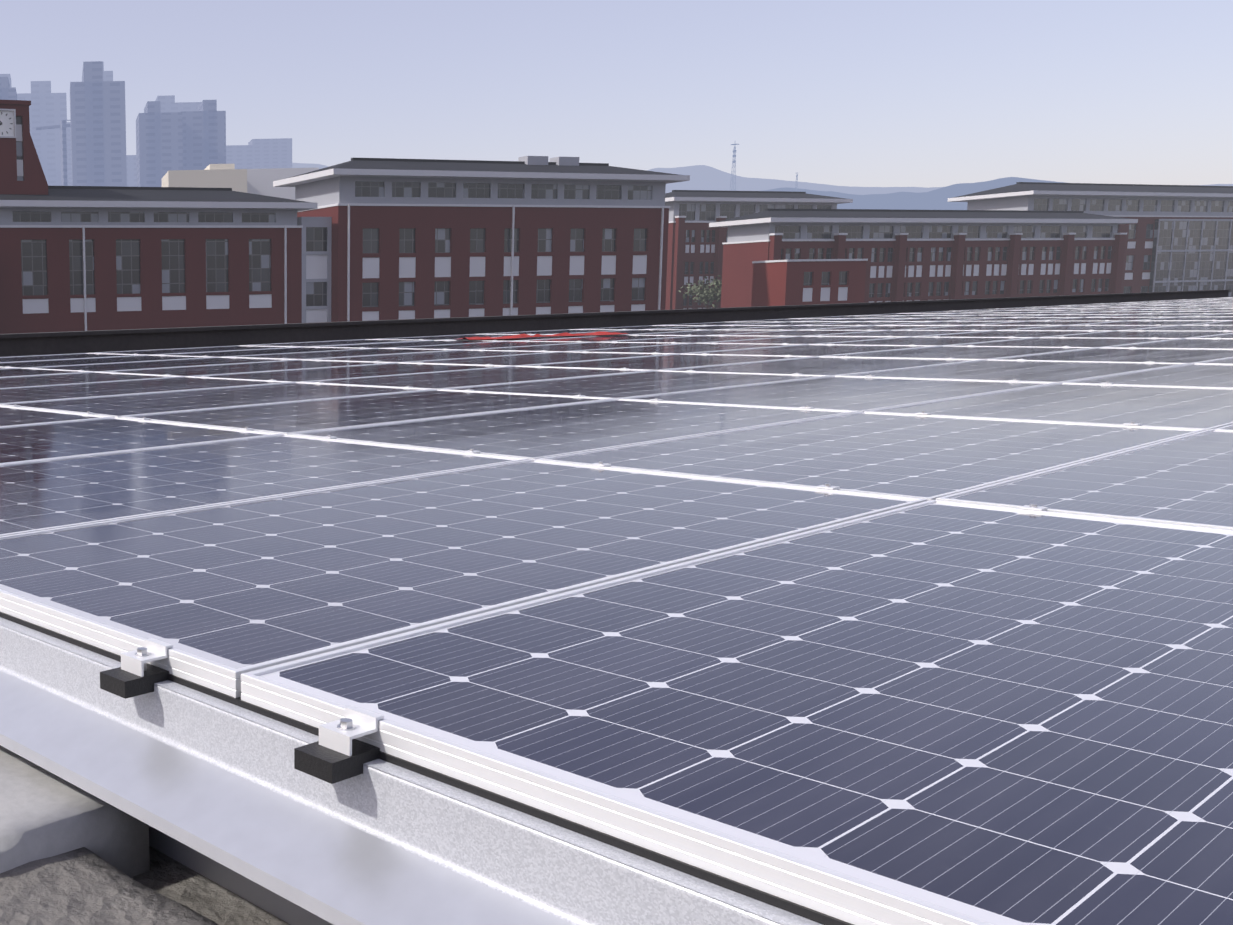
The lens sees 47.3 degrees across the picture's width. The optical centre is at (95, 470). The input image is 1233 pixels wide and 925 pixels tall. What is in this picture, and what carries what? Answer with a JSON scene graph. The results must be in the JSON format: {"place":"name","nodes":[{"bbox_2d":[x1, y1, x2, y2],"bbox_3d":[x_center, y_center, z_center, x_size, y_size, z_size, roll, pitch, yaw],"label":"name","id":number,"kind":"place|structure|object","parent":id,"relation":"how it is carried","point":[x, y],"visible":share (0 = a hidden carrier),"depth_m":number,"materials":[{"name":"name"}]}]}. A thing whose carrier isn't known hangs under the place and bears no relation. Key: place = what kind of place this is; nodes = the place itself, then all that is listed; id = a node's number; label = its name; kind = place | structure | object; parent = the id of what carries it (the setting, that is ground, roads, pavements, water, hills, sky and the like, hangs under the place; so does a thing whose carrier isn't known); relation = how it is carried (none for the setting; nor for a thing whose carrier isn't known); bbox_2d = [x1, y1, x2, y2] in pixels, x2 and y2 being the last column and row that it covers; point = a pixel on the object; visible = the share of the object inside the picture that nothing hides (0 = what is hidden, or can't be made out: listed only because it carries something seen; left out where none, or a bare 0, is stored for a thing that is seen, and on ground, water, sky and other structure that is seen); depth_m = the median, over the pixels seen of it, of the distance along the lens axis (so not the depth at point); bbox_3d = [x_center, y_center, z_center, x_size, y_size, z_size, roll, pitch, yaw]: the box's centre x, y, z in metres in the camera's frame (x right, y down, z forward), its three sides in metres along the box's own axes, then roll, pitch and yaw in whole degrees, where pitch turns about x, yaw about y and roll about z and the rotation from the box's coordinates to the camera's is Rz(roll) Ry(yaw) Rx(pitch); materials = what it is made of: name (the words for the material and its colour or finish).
{"place":"outdoors","nodes":[
{"label":"outdoors","id":0,"kind":"place"},
{"bbox_2d":[0,100,47,194],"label":"clock tower","id":1,"kind":"structure","parent":0,"point":[21,171],"depth_m":89.82,"materials":[{"name":"red brick"}]},
{"bbox_2d":[0,745,149,876],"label":"concrete pier","id":2,"kind":"structure","parent":0,"point":[44,813],"depth_m":1.72,"materials":[{"name":"grey concrete"}]},
{"bbox_2d":[0,847,218,924],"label":"concrete gutter wall","id":3,"kind":"structure","parent":0,"point":[83,886],"depth_m":1.55,"materials":[{"name":"grey concrete"}]},
{"bbox_2d":[0,61,291,186],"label":"city skyline","id":4,"kind":"structure","parent":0,"point":[171,134],"depth_m":553.65},
{"bbox_2d":[0,186,317,333],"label":"brick building","id":5,"kind":"structure","parent":0,"point":[82,258],"depth_m":92.84,"materials":[{"name":"red brick"}]},
{"bbox_2d":[161,164,318,199],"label":"low buildings","id":6,"kind":"structure","parent":0,"point":[256,181],"depth_m":229.54,"materials":[{"name":"concrete"}]},
{"bbox_2d":[297,217,331,322],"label":"connecting building section","id":7,"kind":"object","parent":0,"point":[316,264],"visible":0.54,"depth_m":97.78,"materials":[{"name":"white paint"}]},
{"bbox_2d":[0,290,1230,356],"bbox_3d":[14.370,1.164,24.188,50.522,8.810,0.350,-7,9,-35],"label":"roof parapet","id":8,"kind":"structure","parent":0,"point":[38,343],"depth_m":17.17,"materials":[{"name":"black"}]},
{"bbox_2d":[0,0,1232,187],"label":"sky","id":9,"kind":"structure","parent":0,"point":[851,93],"materials":[{"name":"blue"}]},
{"bbox_2d":[678,275,721,307],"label":"courtyard tree","id":10,"kind":"object","parent":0,"point":[704,294],"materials":[{"name":"green plant"}]},
{"bbox_2d":[730,144,738,190],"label":"telecom mast","id":11,"kind":"object","parent":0,"point":[734,161],"visible":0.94,"depth_m":1502.31,"materials":[{"name":"grey metal"}]},
{"bbox_2d":[665,190,852,309],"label":"brick building","id":12,"kind":"structure","parent":0,"point":[695,247],"depth_m":153.11,"materials":[{"name":"brick"}]},
{"bbox_2d":[292,163,1232,194],"bbox_3d":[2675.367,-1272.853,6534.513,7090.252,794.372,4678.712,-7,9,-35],"label":"mountain ridge","id":13,"kind":"structure","parent":0,"point":[703,177],"depth_m":6524.90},
{"bbox_2d":[763,177,1065,209],"bbox_3d":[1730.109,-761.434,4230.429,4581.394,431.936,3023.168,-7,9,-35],"label":"mountain ridge","id":14,"kind":"structure","parent":0,"point":[936,199],"depth_m":4242.34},
{"bbox_2d":[1149,219,1232,296],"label":"glass building","id":15,"kind":"structure","parent":0,"point":[1192,254],"depth_m":163.31,"materials":[{"name":"grey glass"}]},
{"label":"ground","id":16,"kind":"structure","parent":0,"visible":0},
{"bbox_2d":[36,120,70,185],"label":"tower crane","id":17,"kind":"object","parent":16,"relation":"on","point":[63,125],"visible":0.42,"depth_m":549.71,"materials":[{"name":"grey metal"}]},
{"bbox_2d":[149,826,332,924],"bbox_3d":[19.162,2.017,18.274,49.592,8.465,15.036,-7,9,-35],"label":"support beam","id":18,"kind":"structure","parent":16,"relation":"on","point":[272,903],"depth_m":1.69,"materials":[{"name":"grey metal"}]},
{"bbox_2d":[131,846,289,924],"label":"ground","id":19,"kind":"structure","parent":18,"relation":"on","point":[171,878],"depth_m":1.69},
{"bbox_2d":[0,617,821,924],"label":"mount rails","id":20,"kind":"object","parent":18,"relation":"on","point":[228,785],"depth_m":1.40,"materials":[{"name":"metal"}]},
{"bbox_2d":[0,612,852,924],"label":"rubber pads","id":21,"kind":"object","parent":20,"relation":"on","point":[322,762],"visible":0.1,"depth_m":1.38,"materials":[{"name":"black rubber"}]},
{"bbox_2d":[0,297,1232,924],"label":"solar panel frames","id":22,"kind":"structure","parent":20,"relation":"on","point":[816,887],"depth_m":1.83,"materials":[{"name":"silver metal"}]},
{"bbox_2d":[460,331,627,339],"bbox_3d":[5.221,-1.589,14.396,2.313,0.040,0.500,-4,8,-22],"label":"red safety rope bundle","id":23,"kind":"object","parent":22,"relation":"on","point":[539,335],"visible":1,"depth_m":14.35,"materials":[{"name":"fabric"}]},
{"bbox_2d":[0,298,1232,924],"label":"solar panels","id":24,"kind":"object","parent":22,"relation":"in","point":[994,716],"visible":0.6,"depth_m":2.18,"materials":[{"name":"blue glass"}]},
{"bbox_2d":[5,297,1232,755],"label":"clamps","id":25,"kind":"object","parent":22,"relation":"on","point":[339,735],"visible":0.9,"depth_m":1.71,"materials":[{"name":"metal"}]},
{"bbox_2d":[273,158,689,321],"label":"brick building","id":26,"kind":"structure","parent":16,"relation":"on","point":[422,238],"depth_m":102.04,"materials":[{"name":"red brick"}]},
{"bbox_2d":[518,156,578,165],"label":"rooftop units","id":27,"kind":"object","parent":26,"relation":"on","point":[543,160],"visible":0.52,"depth_m":107.02},
{"bbox_2d":[751,259,867,306],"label":"annex","id":28,"kind":"object","parent":16,"relation":"on","point":[802,282],"visible":0.33,"depth_m":109.30,"materials":[{"name":"brick"}]},
{"bbox_2d":[709,209,1137,307],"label":"brick building","id":29,"kind":"structure","parent":16,"relation":"on","point":[915,255],"depth_m":131.02,"materials":[{"name":"brick"}]},
{"bbox_2d":[948,182,1232,292],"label":"building","id":30,"kind":"structure","parent":16,"relation":"on","point":[1146,205],"depth_m":159.60,"materials":[{"name":"brick"}]}
]}

